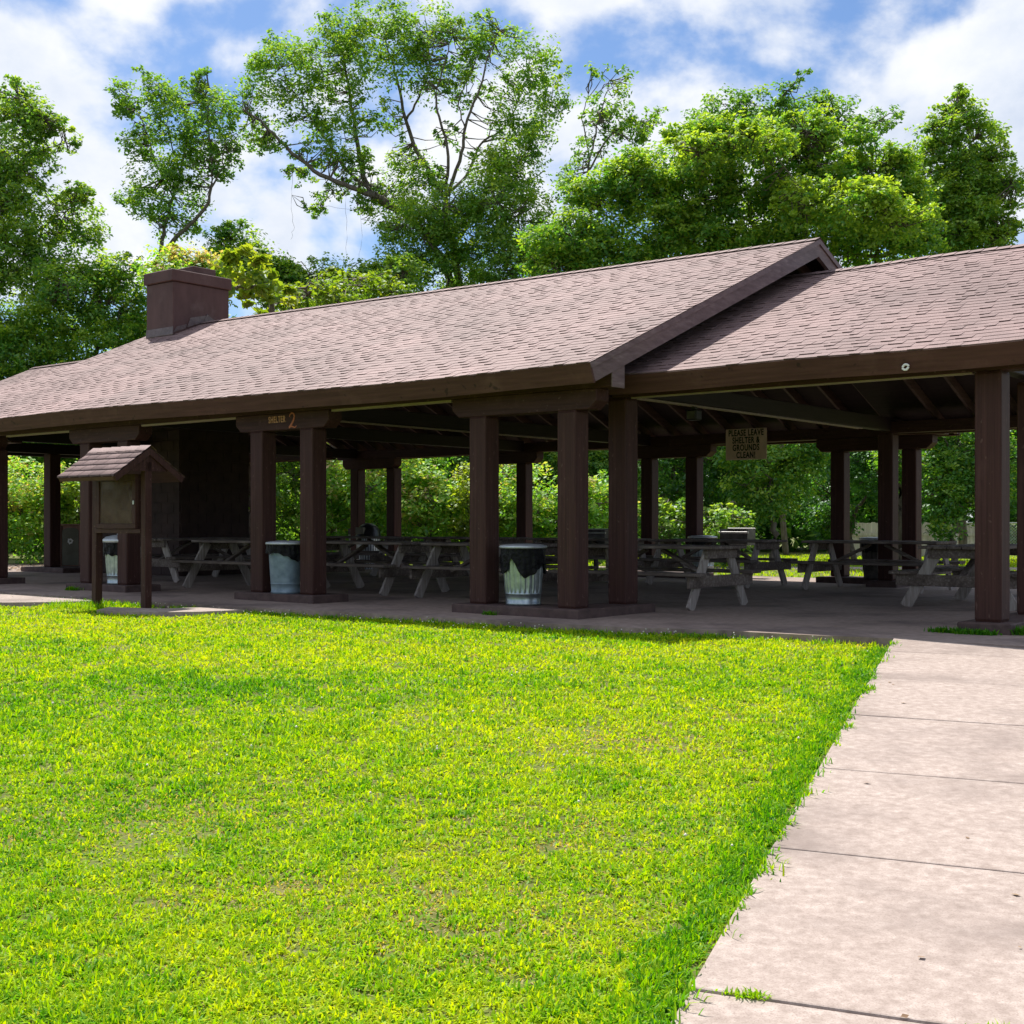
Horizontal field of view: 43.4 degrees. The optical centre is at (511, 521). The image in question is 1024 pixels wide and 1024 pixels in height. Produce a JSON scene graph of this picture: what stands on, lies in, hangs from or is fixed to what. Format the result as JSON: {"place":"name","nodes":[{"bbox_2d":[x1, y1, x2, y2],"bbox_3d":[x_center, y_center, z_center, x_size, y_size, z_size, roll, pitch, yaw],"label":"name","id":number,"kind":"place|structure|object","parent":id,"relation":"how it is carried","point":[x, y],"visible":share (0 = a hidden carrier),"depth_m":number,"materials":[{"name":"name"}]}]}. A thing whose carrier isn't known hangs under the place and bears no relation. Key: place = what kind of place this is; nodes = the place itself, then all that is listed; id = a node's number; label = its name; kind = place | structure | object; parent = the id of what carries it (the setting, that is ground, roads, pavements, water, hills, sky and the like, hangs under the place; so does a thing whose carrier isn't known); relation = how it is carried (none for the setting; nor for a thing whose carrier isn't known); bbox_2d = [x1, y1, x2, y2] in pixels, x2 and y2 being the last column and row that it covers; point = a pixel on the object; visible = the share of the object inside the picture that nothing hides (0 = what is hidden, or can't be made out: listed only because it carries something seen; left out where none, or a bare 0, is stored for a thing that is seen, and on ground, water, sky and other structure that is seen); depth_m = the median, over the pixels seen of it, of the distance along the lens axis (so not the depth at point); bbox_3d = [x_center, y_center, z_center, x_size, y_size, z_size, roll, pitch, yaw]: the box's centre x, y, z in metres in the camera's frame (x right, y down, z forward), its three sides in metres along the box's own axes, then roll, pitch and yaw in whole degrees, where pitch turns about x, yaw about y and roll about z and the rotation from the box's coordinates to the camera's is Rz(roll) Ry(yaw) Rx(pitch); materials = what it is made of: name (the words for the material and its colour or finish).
{"place":"outdoors","nodes":[
{"label":"outdoors","id":0,"kind":"place"},
{"bbox_2d":[0,594,244,616],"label":"pavement","id":1,"kind":"structure","parent":0,"point":[10,600],"depth_m":15.54,"materials":[{"name":"concrete"}]},
{"bbox_2d":[0,524,1016,1023],"bbox_3d":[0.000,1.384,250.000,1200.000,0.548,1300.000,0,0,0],"label":"ground","id":2,"kind":"structure","parent":0,"point":[418,822],"depth_m":5.63,"materials":[{"name":"green plant"}]},
{"bbox_2d":[8,456,79,563],"bbox_3d":[-12.706,-0.285,32.570,4.110,3.117,3.889,0,0,0],"label":"shrub","id":3,"kind":"object","parent":2,"relation":"on","point":[20,518],"visible":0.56,"depth_m":32.11,"materials":[{"name":"green plant"}]},
{"bbox_2d":[24,458,79,559],"bbox_3d":[-11.024,-0.243,33.401,2.780,3.474,3.258,0,0,0],"label":"shrub","id":4,"kind":"object","parent":2,"relation":"on","point":[72,512],"visible":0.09,"depth_m":32.43,"materials":[{"name":"green plant"}]},
{"bbox_2d":[0,323,105,552],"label":"tree","id":5,"kind":"object","parent":2,"relation":"on","point":[28,364],"visible":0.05,"depth_m":42.73,"materials":[{"name":"green plant"}]},
{"bbox_2d":[0,74,112,378],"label":"broad tree","id":6,"kind":"object","parent":2,"relation":"on","point":[17,200],"visible":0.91,"depth_m":44.46,"materials":[{"name":"green plant"}]},
{"bbox_2d":[0,248,148,379],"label":"understory tree","id":7,"kind":"object","parent":2,"relation":"on","point":[66,290],"visible":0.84,"depth_m":43.12,"materials":[{"name":"green plant"}]},
{"bbox_2d":[57,445,184,607],"bbox_3d":[-5.036,0.133,16.592,1.275,2.214,1.061,0,0,39],"label":"notice board","id":8,"kind":"object","parent":2,"relation":"on","point":[122,478],"visible":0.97,"depth_m":16.39,"materials":[{"name":"brown wood"}]},
{"bbox_2d":[104,65,244,267],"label":"slender tree","id":9,"kind":"object","parent":2,"relation":"on","point":[175,180],"visible":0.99,"depth_m":47.59,"materials":[{"name":"green plant"}]},
{"bbox_2d":[129,240,234,294],"bbox_3d":[-9.602,-3.456,37.595,3.326,9.545,2.705,0,0,-44],"label":"understory tree","id":10,"kind":"object","parent":2,"relation":"on","point":[172,255],"visible":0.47,"depth_m":37.37,"materials":[{"name":"green plant"}]},
{"bbox_2d":[211,242,299,536],"bbox_3d":[-6.224,-2.653,30.653,2.061,7.878,3.221,0,0,0],"label":"sapling","id":11,"kind":"object","parent":2,"relation":"on","point":[260,280],"visible":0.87,"depth_m":30.25,"materials":[{"name":"green plant"}]},
{"bbox_2d":[201,216,310,510],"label":"understory tree","id":12,"kind":"object","parent":2,"relation":"on","point":[226,232],"visible":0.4,"depth_m":43.56,"materials":[{"name":"green plant"}]},
{"bbox_2d":[249,461,299,539],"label":"shrub","id":13,"kind":"object","parent":2,"relation":"on","point":[280,498],"visible":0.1,"depth_m":33.24,"materials":[{"name":"green plant"}]},
{"bbox_2d":[275,272,364,310],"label":"sapling","id":14,"kind":"object","parent":2,"relation":"on","point":[327,295],"visible":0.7,"depth_m":32.66,"materials":[{"name":"green plant"}]},
{"bbox_2d":[287,444,372,551],"bbox_3d":[-4.816,-0.536,33.679,2.362,3.644,2.928,0,0,0],"label":"shrub","id":15,"kind":"object","parent":2,"relation":"on","point":[332,501],"visible":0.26,"depth_m":33.05,"materials":[{"name":"green plant"}]},
{"bbox_2d":[248,241,415,308],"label":"understory tree","id":16,"kind":"object","parent":2,"relation":"on","point":[365,268],"visible":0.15,"depth_m":44.31,"materials":[{"name":"green plant"}]},
{"bbox_2d":[253,266,415,551],"bbox_3d":[-5.074,-2.913,35.904,4.255,8.459,3.860,0,0,27],"label":"understory tree","id":17,"kind":"object","parent":2,"relation":"on","point":[369,287],"visible":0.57,"depth_m":35.62,"materials":[{"name":"green plant"}]},
{"bbox_2d":[276,442,432,540],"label":"thicket tree","id":18,"kind":"object","parent":2,"relation":"on","point":[381,525],"visible":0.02,"depth_m":42.12,"materials":[{"name":"green plant"}]},
{"bbox_2d":[326,459,411,545],"bbox_3d":[-3.589,-0.664,33.315,2.744,3.846,3.198,0,0,0],"label":"shrub","id":19,"kind":"object","parent":2,"relation":"on","point":[375,509],"visible":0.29,"depth_m":32.74,"materials":[{"name":"green plant"}]},
{"bbox_2d":[349,252,430,496],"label":"understory tree","id":20,"kind":"object","parent":2,"relation":"on","point":[400,267],"visible":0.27,"depth_m":41.49,"materials":[{"name":"green plant"}]},
{"bbox_2d":[230,0,573,548],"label":"tall tree","id":21,"kind":"object","parent":2,"relation":"on","point":[344,46],"visible":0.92,"depth_m":48.73,"materials":[{"name":"green plant"}]},
{"bbox_2d":[374,456,469,540],"bbox_3d":[-2.059,-0.482,32.209,2.816,3.457,3.148,0,0,0],"label":"shrub","id":22,"kind":"object","parent":2,"relation":"on","point":[415,489],"visible":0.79,"depth_m":31.71,"materials":[{"name":"green plant"}]},
{"bbox_2d":[375,456,555,553],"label":"tree","id":23,"kind":"object","parent":2,"relation":"on","point":[452,466],"visible":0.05,"depth_m":41.58,"materials":[{"name":"green plant"}]},
{"bbox_2d":[362,125,574,292],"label":"vine tree","id":24,"kind":"object","parent":2,"relation":"on","point":[442,225],"visible":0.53,"depth_m":46.08,"materials":[{"name":"green plant"}]},
{"bbox_2d":[443,461,515,553],"bbox_3d":[-0.788,-0.220,31.800,2.174,2.922,2.912,0,0,0],"label":"shrub","id":25,"kind":"object","parent":2,"relation":"on","point":[461,521],"visible":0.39,"depth_m":31.25,"materials":[{"name":"green plant"}]},
{"bbox_2d":[9,314,1016,551],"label":"woods","id":26,"kind":"object","parent":2,"relation":"on","point":[802,535],"visible":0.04,"depth_m":53.39,"materials":[{"name":"green plant"}]},
{"bbox_2d":[499,462,557,555],"bbox_3d":[0.350,-0.279,31.217,2.389,3.086,2.976,0,0,31],"label":"shrub","id":27,"kind":"object","parent":2,"relation":"on","point":[542,521],"visible":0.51,"depth_m":30.87,"materials":[{"name":"green plant"}]},
{"bbox_2d":[499,450,678,532],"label":"tree","id":28,"kind":"object","parent":2,"relation":"on","point":[598,462],"visible":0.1,"depth_m":41.41,"materials":[{"name":"green plant"}]},
{"bbox_2d":[554,469,640,566],"bbox_3d":[2.194,-0.033,30.880,2.080,2.619,2.912,0,0,41],"label":"shrub","id":29,"kind":"object","parent":2,"relation":"on","point":[598,512],"visible":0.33,"depth_m":30.24,"materials":[{"name":"green plant"}]},
{"bbox_2d":[588,529,607,569],"bbox_3d":[1.586,0.628,24.299,0.580,1.000,0.450,0,0,28],"label":"park grill","id":30,"kind":"object","parent":2,"relation":"on","point":[597,533],"visible":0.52,"depth_m":24.11,"materials":[{"name":"metal"}]},
{"bbox_2d":[540,61,668,220],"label":"thin tree","id":31,"kind":"object","parent":2,"relation":"on","point":[641,129],"visible":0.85,"depth_m":43.80,"materials":[{"name":"green plant"}]},
{"bbox_2d":[639,495,704,557],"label":"shrub","id":32,"kind":"object","parent":2,"relation":"on","point":[670,522],"visible":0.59,"depth_m":31.20,"materials":[{"name":"green plant"}]},
{"bbox_2d":[638,446,762,536],"bbox_3d":[4.959,-0.927,36.933,4.584,4.508,4.102,0,0,33],"label":"tree","id":33,"kind":"object","parent":2,"relation":"on","point":[668,486],"visible":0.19,"depth_m":36.25,"materials":[{"name":"green plant"}]},
{"bbox_2d":[512,101,954,559],"bbox_3d":[6.396,-5.470,37.825,12.723,13.601,6.251,0,0,12],"label":"spreading tree","id":34,"kind":"object","parent":2,"relation":"on","point":[867,212],"visible":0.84,"depth_m":37.09,"materials":[{"name":"green plant"}]},
{"bbox_2d":[703,500,765,567],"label":"shrub","id":35,"kind":"object","parent":2,"relation":"on","point":[739,519],"visible":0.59,"depth_m":30.41,"materials":[{"name":"green plant"}]},
{"bbox_2d":[718,528,755,568],"bbox_3d":[4.207,0.614,23.999,0.580,1.000,0.450,0,0,31],"label":"park grill","id":36,"kind":"object","parent":2,"relation":"on","point":[738,533],"visible":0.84,"depth_m":23.87,"materials":[{"name":"metal"}]},
{"bbox_2d":[706,443,830,561],"bbox_3d":[7.066,-0.910,35.016,4.052,4.475,4.091,0,0,0],"label":"tree","id":37,"kind":"object","parent":2,"relation":"on","point":[787,472],"visible":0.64,"depth_m":34.24,"materials":[{"name":"green plant"}]},
{"bbox_2d":[681,67,905,555],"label":"feathery tree","id":38,"kind":"object","parent":2,"relation":"on","point":[782,101],"visible":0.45,"depth_m":46.87,"materials":[{"name":"green plant"}]},
{"bbox_2d":[788,451,923,558],"bbox_3d":[10.595,-1.125,39.657,4.760,4.866,3.841,0,0,20],"label":"tree","id":39,"kind":"object","parent":2,"relation":"on","point":[863,472],"visible":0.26,"depth_m":39.54,"materials":[{"name":"green plant"}]},
{"bbox_2d":[852,522,974,556],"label":"board fence","id":40,"kind":"object","parent":2,"relation":"on","point":[870,529],"visible":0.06,"depth_m":46.00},
{"bbox_2d":[866,430,1016,560],"bbox_3d":[12.423,-0.934,36.251,4.704,4.480,3.778,0,0,0],"label":"tree","id":41,"kind":"object","parent":2,"relation":"on","point":[951,491],"visible":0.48,"depth_m":35.38,"materials":[{"name":"green plant"}]},
{"bbox_2d":[903,83,1023,543],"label":"maple tree","id":42,"kind":"object","parent":2,"relation":"on","point":[972,213],"visible":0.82,"depth_m":42.29,"materials":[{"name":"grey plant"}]},
{"bbox_2d":[924,522,1016,557],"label":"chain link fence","id":43,"kind":"object","parent":2,"relation":"on","point":[1012,523],"visible":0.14,"depth_m":44.00,"materials":[{"name":"metal"}]},
{"bbox_2d":[966,430,1016,503],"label":"tree","id":44,"kind":"object","parent":2,"relation":"on","point":[1015,434],"visible":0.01,"depth_m":40.60,"materials":[{"name":"green plant"}]},
{"bbox_2d":[0,562,1023,647],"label":"concrete floor","id":45,"kind":"structure","parent":0,"point":[794,610],"depth_m":16.17,"materials":[{"name":"grey concrete"}]},
{"bbox_2d":[61,524,79,565],"bbox_3d":[-9.357,0.490,27.611,0.580,0.900,0.560,0,0,8],"label":"recycling bin","id":46,"kind":"object","parent":45,"relation":"on","point":[70,544],"visible":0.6,"depth_m":27.36,"materials":[{"name":"grey wood"}]},
{"bbox_2d":[64,585,83,590],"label":"weed","id":47,"kind":"object","parent":45,"relation":"on","point":[68,588],"visible":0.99,"depth_m":19.50,"materials":[{"name":"green plant"}]},
{"bbox_2d":[152,537,250,581],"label":"picnic table","id":48,"kind":"object","parent":45,"relation":"on","point":[166,558],"visible":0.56,"depth_m":22.54,"materials":[{"name":"grey wood"}]},
{"bbox_2d":[171,539,338,587],"bbox_3d":[-4.012,0.665,20.180,2.147,0.750,1.626,0,0,39],"label":"picnic table","id":49,"kind":"object","parent":45,"relation":"on","point":[200,563],"visible":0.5,"depth_m":20.40,"materials":[{"name":"grey wood"}]},
{"bbox_2d":[355,523,380,568],"bbox_3d":[-3.199,0.555,28.630,0.580,1.070,0.580,0,0,39],"label":"domed bin","id":50,"kind":"object","parent":45,"relation":"on","point":[367,529],"visible":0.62,"depth_m":28.40,"materials":[{"name":"black plastic"}]},
{"bbox_2d":[326,536,420,575],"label":"picnic table","id":51,"kind":"object","parent":45,"relation":"on","point":[377,555],"visible":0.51,"depth_m":25.24,"materials":[{"name":"grey wood"}]},
{"bbox_2d":[326,540,460,595],"bbox_3d":[-2.095,0.665,19.176,2.147,0.750,1.626,0,0,40],"label":"picnic table","id":52,"kind":"object","parent":45,"relation":"on","point":[390,571],"visible":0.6,"depth_m":18.90,"materials":[{"name":"grey wood"}]},
{"bbox_2d":[404,537,530,565],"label":"picnic table","id":53,"kind":"object","parent":45,"relation":"on","point":[445,557],"visible":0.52,"depth_m":24.50,"materials":[{"name":"grey wood"}]},
{"bbox_2d":[481,610,498,615],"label":"weed","id":54,"kind":"object","parent":45,"relation":"on","point":[488,613],"visible":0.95,"depth_m":14.37,"materials":[{"name":"green plant"}]},
{"bbox_2d":[401,542,596,597],"bbox_3d":[-0.174,0.665,17.576,2.147,0.750,1.626,0,0,39],"label":"picnic table","id":55,"kind":"object","parent":45,"relation":"on","point":[424,574],"visible":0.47,"depth_m":17.71,"materials":[{"name":"grey wood"}]},
{"bbox_2d":[0,237,1023,634],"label":"picnic shelter","id":56,"kind":"object","parent":45,"relation":"on","point":[628,365],"visible":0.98,"depth_m":17.14,"materials":[{"name":"brown wood"}]},
{"bbox_2d":[103,535,117,584],"bbox_3d":[-5.922,0.549,19.478,0.544,0.783,0.544,0,0,0],"label":"trash can","id":57,"kind":"object","parent":56,"relation":"on","point":[110,547],"visible":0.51,"depth_m":19.28,"materials":[{"name":"metal"}]},
{"bbox_2d":[265,541,299,593],"bbox_3d":[-2.976,0.594,16.967,0.548,0.693,0.548,0,0,0],"label":"trash can","id":58,"kind":"object","parent":56,"relation":"on","point":[284,560],"visible":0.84,"depth_m":16.77,"materials":[{"name":"metal"}]},
{"bbox_2d":[499,544,546,605],"bbox_3d":[0.127,0.594,14.585,0.548,0.693,0.548,0,0,0],"label":"trash can","id":59,"kind":"object","parent":56,"relation":"on","point":[523,568],"visible":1,"depth_m":14.40,"materials":[{"name":"metal"}]},
{"bbox_2d":[686,406,701,420],"bbox_3d":[2.257,-1.355,15.969,0.150,0.190,0.147,0,0,39],"label":"floodlight","id":60,"kind":"object","parent":56,"relation":"attached to","point":[693,414],"visible":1,"depth_m":15.92,"materials":[{"name":"black plastic"}]},
{"bbox_2d":[726,427,766,459],"bbox_3d":[4.229,-1.400,23.183,0.830,0.560,0.072,0,0,39],"label":"notice sign","id":61,"kind":"object","parent":56,"relation":"attached to","point":[747,444],"visible":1,"depth_m":23.15,"materials":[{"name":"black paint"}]},
{"bbox_2d":[859,537,877,578],"bbox_3d":[6.029,0.594,21.322,0.548,0.693,0.548,0,0,0],"label":"trash can","id":62,"kind":"object","parent":56,"relation":"on","point":[870,571],"visible":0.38,"depth_m":21.15,"materials":[{"name":"metal"}]},
{"bbox_2d":[901,363,909,370],"bbox_3d":[3.725,-1.465,12.179,0.077,0.069,0.022,0,0,39],"label":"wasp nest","id":63,"kind":"object","parent":56,"relation":"attached to","point":[907,365],"visible":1,"depth_m":12.17,"materials":[{"name":"white paint"}]},
{"bbox_2d":[526,537,662,582],"bbox_3d":[1.348,0.665,22.936,2.147,0.750,1.626,0,0,39],"label":"picnic table","id":64,"kind":"object","parent":45,"relation":"on","point":[552,559],"visible":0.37,"depth_m":22.76,"materials":[{"name":"grey wood"}]},
{"bbox_2d":[548,544,760,610],"bbox_3d":[1.792,0.665,16.158,2.147,0.750,1.626,0,0,39],"label":"picnic table","id":65,"kind":"object","parent":45,"relation":"on","point":[699,579],"visible":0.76,"depth_m":15.75,"materials":[{"name":"grey wood"}]},
{"bbox_2d":[688,535,717,572],"bbox_3d":[3.510,0.594,23.692,0.548,0.693,0.548,0,0,0],"label":"trash can","id":66,"kind":"object","parent":45,"relation":"on","point":[710,564],"visible":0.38,"depth_m":23.52,"materials":[{"name":"metal"}]},
{"bbox_2d":[638,539,797,587],"bbox_3d":[3.373,0.665,21.226,2.147,0.750,1.626,0,0,39],"label":"picnic table","id":67,"kind":"object","parent":45,"relation":"on","point":[779,564],"visible":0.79,"depth_m":21.01,"materials":[{"name":"grey wood"}]},
{"bbox_2d":[790,540,965,593],"bbox_3d":[5.594,0.665,19.678,2.147,0.750,1.626,0,0,39],"label":"picnic table","id":68,"kind":"object","parent":45,"relation":"on","point":[833,563],"visible":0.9,"depth_m":19.70,"materials":[{"name":"grey wood"}]},
{"bbox_2d":[924,626,955,632],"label":"weed","id":69,"kind":"object","parent":45,"relation":"on","point":[940,629],"visible":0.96,"depth_m":12.10,"materials":[{"name":"green plant"}]},
{"bbox_2d":[888,544,1016,610],"bbox_3d":[5.925,0.665,16.122,1.626,0.750,2.147,0,0,39],"label":"picnic table","id":70,"kind":"object","parent":45,"relation":"on","point":[962,578],"visible":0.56,"depth_m":15.61,"materials":[{"name":"grey wood"}]},
{"bbox_2d":[945,626,975,634],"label":"weed","id":71,"kind":"object","parent":45,"relation":"on","point":[960,631],"visible":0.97,"depth_m":11.94,"materials":[{"name":"green plant"}]},
{"bbox_2d":[967,628,1001,635],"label":"weed","id":72,"kind":"object","parent":45,"relation":"on","point":[983,632],"visible":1,"depth_m":11.81,"materials":[{"name":"green plant"}]},
{"bbox_2d":[1009,625,1023,635],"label":"weed","id":73,"kind":"object","parent":45,"relation":"on","point":[1018,631],"visible":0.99,"depth_m":11.80,"materials":[{"name":"green plant"}]},
{"bbox_2d":[0,0,1023,521],"label":"sky","id":74,"kind":"structure","parent":0,"point":[909,54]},
{"bbox_2d":[8,564,1020,1017],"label":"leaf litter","id":75,"kind":"object","parent":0,"point":[880,684],"visible":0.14,"depth_m":8.93,"materials":[{"name":"brown plant"}]},
{"bbox_2d":[549,566,1016,570],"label":"road","id":76,"kind":"structure","parent":0,"point":[602,567],"depth_m":30.88,"materials":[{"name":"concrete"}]},
{"bbox_2d":[671,638,1023,1023],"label":"path","id":77,"kind":"structure","parent":0,"point":[892,872],"depth_m":4.77,"materials":[{"name":"concrete"}]},
{"bbox_2d":[712,986,772,1000],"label":"weed","id":78,"kind":"object","parent":77,"relation":"on","point":[751,994],"visible":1,"depth_m":3.67,"materials":[{"name":"green plant"}]}
]}

